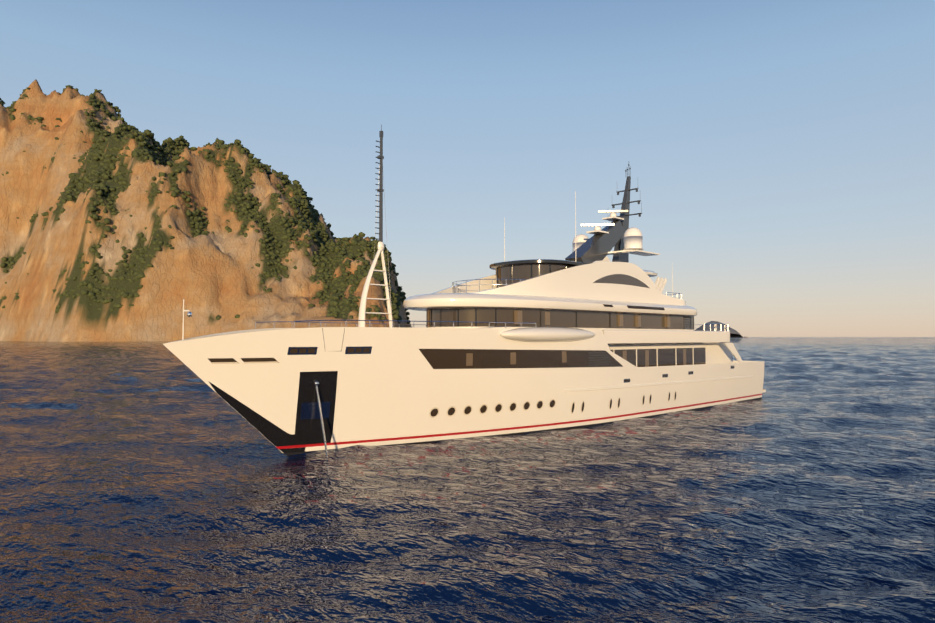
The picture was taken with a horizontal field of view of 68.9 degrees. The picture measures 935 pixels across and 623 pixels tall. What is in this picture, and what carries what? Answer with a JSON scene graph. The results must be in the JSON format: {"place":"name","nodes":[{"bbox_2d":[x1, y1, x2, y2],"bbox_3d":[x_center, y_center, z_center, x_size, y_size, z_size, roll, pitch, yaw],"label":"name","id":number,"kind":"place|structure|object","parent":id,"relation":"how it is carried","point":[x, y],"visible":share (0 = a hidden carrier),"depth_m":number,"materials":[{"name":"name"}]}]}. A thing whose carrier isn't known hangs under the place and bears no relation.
{"place":"outdoors","nodes":[
{"label":"outdoors","id":0,"kind":"place"},
{"bbox_2d":[0,79,411,341],"bbox_3d":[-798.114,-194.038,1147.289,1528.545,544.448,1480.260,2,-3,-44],"label":"cliff headland","id":1,"kind":"structure","parent":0,"point":[209,277],"depth_m":939.91,"materials":[{"name":"brown stone"}]},
{"bbox_2d":[0,85,409,323],"bbox_3d":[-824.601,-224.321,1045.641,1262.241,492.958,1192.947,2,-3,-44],"label":"cliff vegetation","id":2,"kind":"object","parent":1,"relation":"on","point":[103,189],"visible":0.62,"depth_m":993.07,"materials":[{"name":"green plant"}]},
{"bbox_2d":[0,337,934,622],"bbox_3d":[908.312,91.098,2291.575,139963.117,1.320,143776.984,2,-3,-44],"label":"sea","id":3,"kind":"structure","parent":0,"point":[150,481],"depth_m":23.26,"materials":[{"name":"blue liquid"}]},
{"bbox_2d":[163,327,765,457],"bbox_3d":[6.734,5.398,49.883,56.700,8.050,9.488,2,-3,-44],"label":"hull","id":4,"kind":"object","parent":3,"relation":"in","point":[394,387],"visible":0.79,"depth_m":37.21,"materials":[{"name":"white metal"}]},
{"bbox_2d":[182,125,728,339],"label":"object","id":5,"kind":"object","parent":4,"relation":"on","point":[620,236],"visible":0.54,"depth_m":52.25,"materials":[{"name":"white paint"}]},
{"bbox_2d":[403,259,732,366],"bbox_3d":[9.479,0.846,52.753,35.200,8.760,8.929,2,-3,-44],"label":"superstructure","id":6,"kind":"object","parent":4,"relation":"on","point":[594,296],"visible":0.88,"depth_m":46.64,"materials":[{"name":"white paint"}]},
{"bbox_2d":[0,0,934,336],"label":"sky","id":7,"kind":"structure","parent":0,"point":[779,154],"materials":[{"name":"blue"}]},
{"bbox_2d":[694,321,748,337],"bbox_3d":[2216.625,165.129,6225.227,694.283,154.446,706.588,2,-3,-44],"label":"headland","id":8,"kind":"structure","parent":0,"point":[734,333],"depth_m":6066.23,"materials":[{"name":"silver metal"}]}
]}

